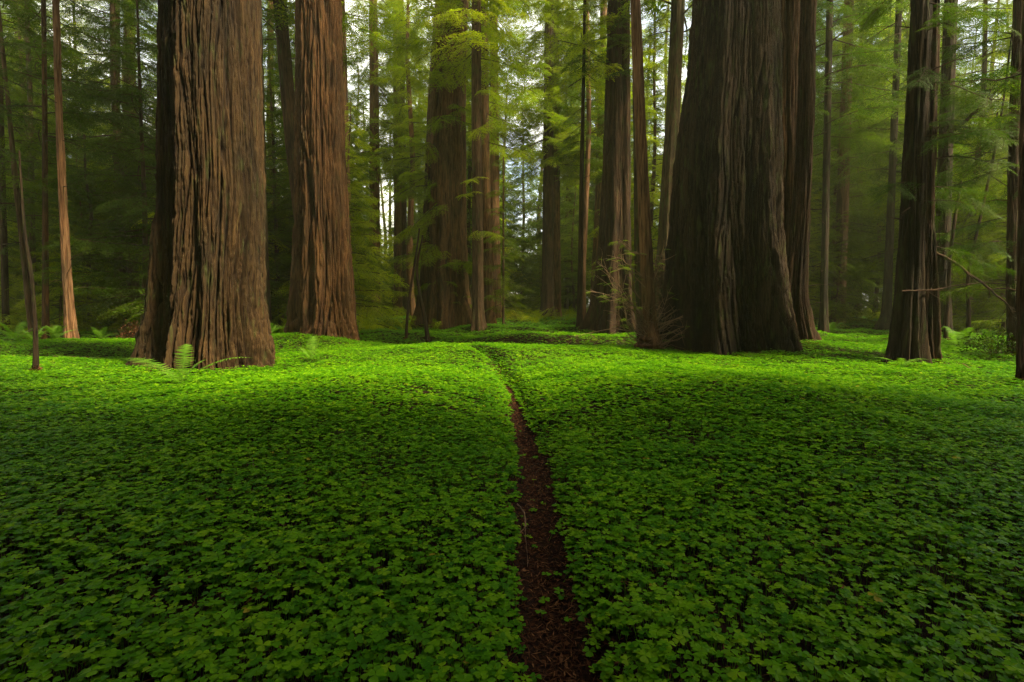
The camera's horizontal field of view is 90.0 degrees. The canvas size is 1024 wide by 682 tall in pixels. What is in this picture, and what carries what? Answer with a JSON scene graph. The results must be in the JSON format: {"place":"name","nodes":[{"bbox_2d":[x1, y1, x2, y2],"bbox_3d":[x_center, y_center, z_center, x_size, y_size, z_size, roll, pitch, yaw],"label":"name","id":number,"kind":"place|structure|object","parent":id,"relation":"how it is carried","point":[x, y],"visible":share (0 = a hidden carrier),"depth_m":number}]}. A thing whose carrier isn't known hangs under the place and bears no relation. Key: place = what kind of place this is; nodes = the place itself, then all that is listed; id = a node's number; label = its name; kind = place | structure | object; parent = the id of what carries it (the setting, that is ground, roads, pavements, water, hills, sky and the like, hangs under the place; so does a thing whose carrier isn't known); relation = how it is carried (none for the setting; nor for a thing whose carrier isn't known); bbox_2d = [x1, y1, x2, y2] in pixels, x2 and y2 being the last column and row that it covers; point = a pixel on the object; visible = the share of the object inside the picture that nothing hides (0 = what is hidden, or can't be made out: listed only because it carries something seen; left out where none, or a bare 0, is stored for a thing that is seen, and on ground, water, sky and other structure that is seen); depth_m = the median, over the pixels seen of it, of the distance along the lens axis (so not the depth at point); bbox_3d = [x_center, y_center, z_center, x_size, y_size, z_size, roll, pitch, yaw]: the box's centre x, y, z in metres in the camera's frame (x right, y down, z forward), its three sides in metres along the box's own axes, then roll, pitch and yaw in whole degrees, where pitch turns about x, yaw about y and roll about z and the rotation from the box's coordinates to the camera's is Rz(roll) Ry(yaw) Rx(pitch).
{"place":"outdoors","nodes":[
{"label":"outdoors","id":0,"kind":"place"},
{"bbox_2d":[4,0,1010,300],"label":"sky","id":1,"kind":"structure","parent":0,"point":[688,23]},
{"bbox_2d":[0,315,1023,681],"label":"forest ground","id":2,"kind":"structure","parent":0,"point":[632,635],"depth_m":3.04},
{"bbox_2d":[0,321,39,340],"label":"sword fern","id":3,"kind":"object","parent":2,"relation":"on","point":[19,332],"visible":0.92,"depth_m":15.61},
{"bbox_2d":[0,175,41,330],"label":"young conifer","id":4,"kind":"object","parent":2,"relation":"on","point":[11,291],"visible":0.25,"depth_m":26.35},
{"bbox_2d":[18,150,38,369],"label":"dead sapling","id":5,"kind":"object","parent":2,"relation":"on","point":[35,360],"visible":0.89,"depth_m":9.34},
{"bbox_2d":[0,0,97,331],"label":"slim tree","id":6,"kind":"object","parent":2,"relation":"on","point":[4,255],"visible":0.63,"depth_m":22.73},
{"bbox_2d":[0,0,105,337],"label":"slim tree","id":7,"kind":"object","parent":2,"relation":"on","point":[6,88],"visible":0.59,"depth_m":20.77},
{"bbox_2d":[0,0,110,320],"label":"slim tree","id":8,"kind":"object","parent":2,"relation":"on","point":[50,118],"visible":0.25,"depth_m":26.50},
{"bbox_2d":[1,1,109,312],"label":"understory hemlock","id":9,"kind":"object","parent":2,"relation":"on","point":[38,116],"visible":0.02,"depth_m":34.26},
{"bbox_2d":[40,325,70,337],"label":"sword fern","id":10,"kind":"object","parent":2,"relation":"on","point":[54,331],"visible":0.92,"depth_m":16.49},
{"bbox_2d":[0,0,118,321],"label":"understory hemlock","id":11,"kind":"object","parent":2,"relation":"on","point":[16,270],"visible":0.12,"depth_m":29.61},
{"bbox_2d":[34,0,89,341],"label":"young redwood","id":12,"kind":"object","parent":2,"relation":"on","point":[69,319],"visible":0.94,"depth_m":17.66},
{"bbox_2d":[0,190,129,335],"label":"young conifer","id":13,"kind":"object","parent":2,"relation":"on","point":[39,308],"visible":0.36,"depth_m":23.88},
{"bbox_2d":[9,0,140,294],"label":"understory hemlock","id":14,"kind":"object","parent":2,"relation":"on","point":[77,25],"visible":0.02,"depth_m":37.82},
{"bbox_2d":[11,134,141,331],"bbox_3d":[-21.086,-5.139,25.736,5.528,10.220,5.704,0,4,0],"label":"young conifer","id":15,"kind":"object","parent":2,"relation":"on","point":[85,165],"visible":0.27,"depth_m":25.62},
{"bbox_2d":[0,0,154,339],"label":"slim tree","id":16,"kind":"object","parent":2,"relation":"on","point":[45,319],"visible":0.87,"depth_m":20.23},
{"bbox_2d":[15,156,140,330],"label":"young conifer","id":17,"kind":"object","parent":2,"relation":"on","point":[98,266],"visible":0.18,"depth_m":26.75},
{"bbox_2d":[5,0,157,327],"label":"understory hemlock","id":18,"kind":"object","parent":2,"relation":"on","point":[113,79],"visible":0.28,"depth_m":28.50},
{"bbox_2d":[33,0,157,326],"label":"young conifer","id":19,"kind":"object","parent":2,"relation":"on","point":[113,243],"visible":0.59,"depth_m":20.91},
{"bbox_2d":[50,0,157,322],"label":"redwood tree","id":20,"kind":"object","parent":2,"relation":"on","point":[119,83],"visible":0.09,"depth_m":31.93},
{"bbox_2d":[70,0,157,320],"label":"redwood tree","id":21,"kind":"object","parent":2,"relation":"on","point":[136,284],"visible":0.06,"depth_m":34.83},
{"bbox_2d":[114,319,138,338],"bbox_3d":[-14.849,-0.191,20.055,1.544,1.319,1.559,0,4,0],"label":"dry bush","id":22,"kind":"object","parent":2,"relation":"on","point":[130,332],"visible":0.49,"depth_m":19.95},
{"bbox_2d":[121,344,249,381],"bbox_3d":[-5.237,0.350,8.003,2.109,0.588,0.717,0,4,0],"label":"sword fern","id":23,"kind":"object","parent":2,"relation":"on","point":[184,357],"visible":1,"depth_m":8.11},
{"bbox_2d":[124,0,276,374],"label":"giant redwood","id":24,"kind":"object","parent":2,"relation":"on","point":[205,292],"visible":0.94,"depth_m":10.42},
{"bbox_2d":[124,56,290,279],"bbox_3d":[-15.382,-12.537,27.128,9.107,24.809,8.397,3,4,36],"label":"understory hemlock","id":25,"kind":"object","parent":2,"relation":"on","point":[270,239],"visible":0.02,"depth_m":26.97},
{"bbox_2d":[268,230,287,326],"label":"young conifer","id":26,"kind":"object","parent":2,"relation":"on","point":[272,282],"visible":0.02,"depth_m":23.59},
{"bbox_2d":[262,1,294,314],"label":"slim redwood","id":27,"kind":"object","parent":2,"relation":"on","point":[271,3],"visible":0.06,"depth_m":35.25},
{"bbox_2d":[261,0,353,333],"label":"redwood tree","id":28,"kind":"object","parent":2,"relation":"on","point":[268,296],"visible":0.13,"depth_m":19.12},
{"bbox_2d":[262,8,355,329],"bbox_3d":[-12.543,-8.627,27.137,8.564,17.244,8.242,-1,4,-11],"label":"young conifer","id":29,"kind":"object","parent":2,"relation":"on","point":[273,142],"visible":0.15,"depth_m":26.62},
{"bbox_2d":[297,336,328,358],"bbox_3d":[-4.534,0.153,11.495,0.721,0.513,0.437,0,4,0],"label":"sword fern","id":30,"kind":"object","parent":2,"relation":"on","point":[312,342],"visible":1,"depth_m":11.59},
{"bbox_2d":[284,0,359,342],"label":"giant redwood","id":31,"kind":"object","parent":2,"relation":"on","point":[322,300],"visible":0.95,"depth_m":16.27},
{"bbox_2d":[262,0,385,220],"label":"leaning redwood","id":32,"kind":"object","parent":2,"relation":"on","point":[284,62],"visible":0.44,"depth_m":22.19},
{"bbox_2d":[263,12,389,305],"bbox_3d":[-10.627,-9.657,26.520,8.557,19.300,7.495,0,4,-3],"label":"young conifer","id":33,"kind":"object","parent":2,"relation":"on","point":[282,256],"visible":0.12,"depth_m":25.47},
{"bbox_2d":[277,91,404,323],"bbox_3d":[-10.174,-8.165,31.236,7.695,15.494,7.405,0,4,-2],"label":"young conifer","id":34,"kind":"object","parent":2,"relation":"on","point":[366,179],"visible":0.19,"depth_m":31.08},
{"bbox_2d":[272,100,414,332],"bbox_3d":[-7.558,-5.466,24.197,6.365,11.417,6.648,0,4,3],"label":"young conifer","id":35,"kind":"object","parent":2,"relation":"on","point":[364,304],"visible":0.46,"depth_m":24.02},
{"bbox_2d":[348,67,392,255],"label":"slim redwood","id":36,"kind":"object","parent":2,"relation":"on","point":[366,124],"visible":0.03,"depth_m":60.61},
{"bbox_2d":[341,0,403,253],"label":"redwood tree","id":37,"kind":"object","parent":2,"relation":"on","point":[346,49],"visible":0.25,"depth_m":26.22},
{"bbox_2d":[356,215,393,311],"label":"young conifer","id":38,"kind":"object","parent":2,"relation":"on","point":[386,301],"visible":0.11,"depth_m":53.52},
{"bbox_2d":[345,0,426,316],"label":"redwood tree","id":39,"kind":"object","parent":2,"relation":"on","point":[374,87],"visible":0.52,"depth_m":40.75},
{"bbox_2d":[381,218,393,308],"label":"young conifer","id":40,"kind":"object","parent":2,"relation":"on","point":[392,286],"visible":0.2,"depth_m":58.06},
{"bbox_2d":[349,0,429,315],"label":"redwood tree","id":41,"kind":"object","parent":2,"relation":"on","point":[398,300],"visible":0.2,"depth_m":45.14},
{"bbox_2d":[358,0,431,315],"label":"redwood tree","id":42,"kind":"object","parent":2,"relation":"on","point":[404,245],"visible":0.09,"depth_m":46.12},
{"bbox_2d":[371,0,430,319],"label":"slim redwood","id":43,"kind":"object","parent":2,"relation":"on","point":[410,122],"visible":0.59,"depth_m":37.76},
{"bbox_2d":[380,90,423,289],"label":"understory hemlock","id":44,"kind":"object","parent":2,"relation":"on","point":[416,216],"visible":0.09,"depth_m":58.09},
{"bbox_2d":[405,228,419,336],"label":"bent sapling","id":45,"kind":"object","parent":2,"relation":"on","point":[408,301],"visible":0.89,"depth_m":19.87},
{"bbox_2d":[416,235,429,342],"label":"bent sapling","id":46,"kind":"object","parent":2,"relation":"on","point":[427,334],"visible":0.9,"depth_m":18.40},
{"bbox_2d":[397,5,471,199],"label":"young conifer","id":47,"kind":"object","parent":2,"relation":"on","point":[423,136],"visible":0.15,"depth_m":38.54},
{"bbox_2d":[370,0,545,329],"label":"giant redwood","id":48,"kind":"object","parent":2,"relation":"on","point":[446,266],"visible":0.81,"depth_m":28.49},
{"bbox_2d":[394,0,548,331],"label":"slim tree","id":49,"kind":"object","parent":2,"relation":"on","point":[478,320],"visible":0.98,"depth_m":24.99},
{"bbox_2d":[422,0,543,323],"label":"redwood tree","id":50,"kind":"object","parent":2,"relation":"on","point":[490,316],"visible":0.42,"depth_m":33.22},
{"bbox_2d":[466,1,511,304],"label":"slim redwood","id":51,"kind":"object","parent":2,"relation":"on","point":[468,204],"visible":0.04,"depth_m":43.66},
{"bbox_2d":[471,177,526,291],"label":"understory hemlock","id":52,"kind":"object","parent":2,"relation":"on","point":[507,261],"visible":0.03,"depth_m":56.80},
{"bbox_2d":[0,305,1005,337],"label":"undergrowth","id":53,"kind":"object","parent":2,"relation":"on","point":[571,312],"visible":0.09,"depth_m":27.52},
{"bbox_2d":[466,50,539,282],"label":"understory hemlock","id":54,"kind":"object","parent":2,"relation":"on","point":[509,244],"visible":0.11,"depth_m":57.75},
{"bbox_2d":[483,153,539,323],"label":"sapling","id":55,"kind":"object","parent":2,"relation":"on","point":[502,290],"visible":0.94,"depth_m":32.64},
{"bbox_2d":[0,313,1023,681],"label":"sorrel carpet","id":56,"kind":"object","parent":2,"relation":"on","point":[652,657],"visible":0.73,"depth_m":2.95},
{"bbox_2d":[1,332,1023,681],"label":"needle litter","id":57,"kind":"object","parent":2,"relation":"on","point":[567,670],"visible":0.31,"depth_m":2.48},
{"bbox_2d":[466,0,562,318],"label":"redwood tree","id":58,"kind":"object","parent":2,"relation":"on","point":[494,177],"visible":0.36,"depth_m":38.92},
{"bbox_2d":[504,102,541,293],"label":"slim redwood","id":59,"kind":"object","parent":2,"relation":"on","point":[520,200],"visible":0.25,"depth_m":74.02},
{"bbox_2d":[49,88,1004,311],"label":"wood","id":60,"kind":"object","parent":2,"relation":"on","point":[507,299],"visible":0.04,"depth_m":72.40},
{"bbox_2d":[474,349,602,681],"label":"dirt path","id":61,"kind":"structure","parent":2,"relation":"on","point":[587,675],"depth_m":2.56},
{"bbox_2d":[510,173,577,304],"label":"young conifer","id":62,"kind":"object","parent":2,"relation":"on","point":[537,250],"visible":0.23,"depth_m":56.55},
{"bbox_2d":[498,0,602,316],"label":"redwood tree","id":63,"kind":"object","parent":2,"relation":"on","point":[547,151],"visible":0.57,"depth_m":40.92},
{"bbox_2d":[503,0,597,316],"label":"redwood tree","id":64,"kind":"object","parent":2,"relation":"on","point":[557,275],"visible":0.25,"depth_m":43.12},
{"bbox_2d":[521,0,593,308],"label":"slim redwood","id":65,"kind":"object","parent":2,"relation":"on","point":[529,203],"visible":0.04,"depth_m":62.16},
{"bbox_2d":[528,62,594,313],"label":"slim redwood","id":66,"kind":"object","parent":2,"relation":"on","point":[566,306],"visible":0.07,"depth_m":56.24},
{"bbox_2d":[533,161,594,313],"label":"young conifer","id":67,"kind":"object","parent":2,"relation":"on","point":[573,275],"visible":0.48,"depth_m":51.18},
{"bbox_2d":[562,28,597,281],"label":"slim redwood","id":68,"kind":"object","parent":2,"relation":"on","point":[593,204],"visible":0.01,"depth_m":59.56},
{"bbox_2d":[510,0,651,328],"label":"slim tree","id":69,"kind":"object","parent":2,"relation":"on","point":[599,86],"visible":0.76,"depth_m":25.48},
{"bbox_2d":[550,0,632,318],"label":"slim redwood","id":70,"kind":"object","parent":2,"relation":"on","point":[589,136],"visible":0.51,"depth_m":30.59},
{"bbox_2d":[541,0,652,304],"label":"redwood tree","id":71,"kind":"object","parent":2,"relation":"on","point":[598,131],"visible":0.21,"depth_m":41.07},
{"bbox_2d":[575,95,633,285],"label":"slim redwood","id":72,"kind":"object","parent":2,"relation":"on","point":[593,209],"visible":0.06,"depth_m":56.77},
{"bbox_2d":[561,0,670,333],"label":"giant redwood","id":73,"kind":"object","parent":2,"relation":"on","point":[615,219],"visible":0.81,"depth_m":24.03},
{"bbox_2d":[584,14,661,195],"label":"slim redwood","id":74,"kind":"object","parent":2,"relation":"on","point":[601,122],"visible":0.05,"depth_m":38.86},
{"bbox_2d":[565,0,689,352],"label":"slim redwood","id":75,"kind":"object","parent":2,"relation":"on","point":[650,337],"visible":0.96,"depth_m":13.57},
{"bbox_2d":[571,0,691,327],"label":"burled redwood","id":76,"kind":"object","parent":2,"relation":"on","point":[678,19],"visible":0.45,"depth_m":20.87},
{"bbox_2d":[586,0,687,280],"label":"understory hemlock","id":77,"kind":"object","parent":2,"relation":"on","point":[655,141],"visible":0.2,"depth_m":33.09},
{"bbox_2d":[632,68,642,338],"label":"slim redwood","id":78,"kind":"object","parent":2,"relation":"on","point":[637,261],"visible":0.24,"depth_m":14.55},
{"bbox_2d":[631,32,664,262],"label":"slim redwood","id":79,"kind":"object","parent":2,"relation":"on","point":[661,131],"visible":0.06,"depth_m":60.49},
{"bbox_2d":[645,1,688,190],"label":"slim redwood","id":80,"kind":"object","parent":2,"relation":"on","point":[659,81],"visible":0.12,"depth_m":38.49},
{"bbox_2d":[659,0,803,355],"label":"giant redwood","id":81,"kind":"object","parent":2,"relation":"on","point":[726,276],"visible":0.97,"depth_m":12.35},
{"bbox_2d":[780,0,799,254],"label":"giant redwood","id":82,"kind":"object","parent":2,"relation":"on","point":[790,18],"visible":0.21,"depth_m":14.59},
{"bbox_2d":[787,0,858,343],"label":"leaning redwood","id":83,"kind":"object","parent":2,"relation":"on","point":[798,254],"visible":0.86,"depth_m":13.51},
{"bbox_2d":[809,162,860,328],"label":"young conifer","id":84,"kind":"object","parent":2,"relation":"on","point":[815,255],"visible":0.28,"depth_m":30.34},
{"bbox_2d":[809,0,866,274],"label":"understory hemlock","id":85,"kind":"object","parent":2,"relation":"on","point":[831,202],"visible":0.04,"depth_m":34.73},
{"bbox_2d":[809,210,881,325],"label":"young conifer","id":86,"kind":"object","parent":2,"relation":"on","point":[839,317],"visible":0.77,"depth_m":29.78},
{"bbox_2d":[813,5,880,151],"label":"slim redwood","id":87,"kind":"object","parent":2,"relation":"on","point":[823,53],"visible":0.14,"depth_m":28.45},
{"bbox_2d":[812,59,885,297],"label":"young conifer","id":88,"kind":"object","parent":2,"relation":"on","point":[869,222],"visible":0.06,"depth_m":40.55},
{"bbox_2d":[809,24,900,305],"bbox_3d":[22.322,-11.491,35.047,8.457,21.777,9.655,-3,5,-43],"label":"young conifer","id":89,"kind":"object","parent":2,"relation":"on","point":[855,188],"visible":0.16,"depth_m":34.75},
{"bbox_2d":[809,0,907,333],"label":"slim tree","id":90,"kind":"object","parent":2,"relation":"on","point":[823,320],"visible":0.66,"depth_m":23.11},
{"bbox_2d":[812,0,909,322],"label":"redwood tree","id":91,"kind":"object","parent":2,"relation":"on","point":[842,202],"visible":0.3,"depth_m":32.15},
{"bbox_2d":[816,0,909,314],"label":"slim redwood","id":92,"kind":"object","parent":2,"relation":"on","point":[868,131],"depth_m":46.65},
{"bbox_2d":[829,0,902,316],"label":"redwood tree","id":93,"kind":"object","parent":2,"relation":"on","point":[867,134],"visible":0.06,"depth_m":40.88},
{"bbox_2d":[848,8,908,315],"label":"understory hemlock","id":94,"kind":"object","parent":2,"relation":"on","point":[879,224],"visible":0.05,"depth_m":42.13},
{"bbox_2d":[851,1,909,306],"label":"understory hemlock","id":95,"kind":"object","parent":2,"relation":"on","point":[888,157],"visible":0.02,"depth_m":44.59},
{"bbox_2d":[812,0,998,331],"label":"redwood tree","id":96,"kind":"object","parent":2,"relation":"on","point":[883,321],"visible":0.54,"depth_m":26.59},
{"bbox_2d":[857,0,970,333],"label":"redwood tree","id":97,"kind":"object","parent":2,"relation":"on","point":[950,75],"visible":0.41,"depth_m":17.54},
{"bbox_2d":[848,2,999,280],"bbox_3d":[28.544,-15.231,35.299,9.725,28.732,10.547,0,4,3],"label":"understory hemlock","id":98,"kind":"object","parent":2,"relation":"on","point":[897,214],"visible":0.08,"depth_m":35.87},
{"bbox_2d":[856,0,1021,366],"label":"ragged redwood","id":99,"kind":"object","parent":2,"relation":"on","point":[908,338],"visible":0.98,"depth_m":10.42},
{"bbox_2d":[901,263,994,313],"bbox_3d":[9.194,-1.079,10.722,2.487,1.116,1.800,0,4,0],"label":"dead branch","id":100,"kind":"object","parent":99,"relation":"attached to","point":[931,289],"visible":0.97,"depth_m":10.55},
{"bbox_2d":[938,18,1021,140],"bbox_3d":[10.114,-5.289,10.223,2.242,2.202,1.752,0,4,0],"label":"tree branch","id":101,"kind":"object","parent":99,"relation":"attached to","point":[984,118],"visible":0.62,"depth_m":10.36},
{"bbox_2d":[863,0,1020,323],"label":"understory hemlock","id":102,"kind":"object","parent":2,"relation":"on","point":[983,61],"visible":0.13,"depth_m":26.55},
{"bbox_2d":[873,0,1020,363],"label":"ragged redwood","id":103,"kind":"object","parent":2,"relation":"on","point":[933,310],"visible":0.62,"depth_m":10.79},
{"bbox_2d":[937,221,1016,323],"bbox_3d":[10.510,-1.465,11.440,2.709,2.375,0.950,0,4,0],"label":"dead branch","id":104,"kind":"object","parent":103,"relation":"attached to","point":[944,256],"visible":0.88,"depth_m":11.12},
{"bbox_2d":[873,0,1022,354],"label":"redwood tree","id":105,"kind":"object","parent":2,"relation":"on","point":[1010,242],"visible":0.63,"depth_m":12.32},
{"bbox_2d":[893,181,1006,339],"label":"bent sapling","id":106,"kind":"object","parent":2,"relation":"on","point":[947,309],"visible":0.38,"depth_m":16.82},
{"bbox_2d":[941,326,989,346],"bbox_3d":[12.147,-0.102,13.873,1.509,0.577,1.298,0,4,0],"label":"sword fern","id":107,"kind":"object","parent":2,"relation":"on","point":[967,330],"visible":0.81,"depth_m":13.96},
{"bbox_2d":[935,98,1005,321],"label":"young conifer","id":108,"kind":"object","parent":2,"relation":"on","point":[978,299],"visible":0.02,"depth_m":31.60},
{"bbox_2d":[935,24,1012,342],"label":"bent sapling","id":109,"kind":"object","parent":2,"relation":"on","point":[968,302],"visible":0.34,"depth_m":15.48},
{"bbox_2d":[951,237,999,333],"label":"young conifer","id":110,"kind":"object","parent":2,"relation":"on","point":[959,312],"visible":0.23,"depth_m":24.95},
{"bbox_2d":[951,122,1008,335],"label":"young conifer","id":111,"kind":"object","parent":2,"relation":"on","point":[982,314],"visible":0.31,"depth_m":22.21},
{"bbox_2d":[953,0,1012,319],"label":"slim redwood","id":112,"kind":"object","parent":2,"relation":"on","point":[997,18],"visible":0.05,"depth_m":30.50},
{"bbox_2d":[952,324,1015,359],"bbox_3d":[11.778,0.072,12.526,1.705,1.243,1.495,0,4,0],"label":"dark bush","id":113,"kind":"object","parent":2,"relation":"on","point":[1003,342],"visible":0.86,"depth_m":12.51},
{"bbox_2d":[955,0,1012,277],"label":"understory hemlock","id":114,"kind":"object","parent":2,"relation":"on","point":[992,172],"visible":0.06,"depth_m":26.47},
{"bbox_2d":[965,0,1012,317],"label":"slim redwood","id":115,"kind":"object","parent":2,"relation":"on","point":[1002,1],"visible":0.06,"depth_m":39.16},
{"bbox_2d":[958,0,1023,379],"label":"redwood tree","id":116,"kind":"object","parent":2,"relation":"on","point":[1019,290],"visible":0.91,"depth_m":8.01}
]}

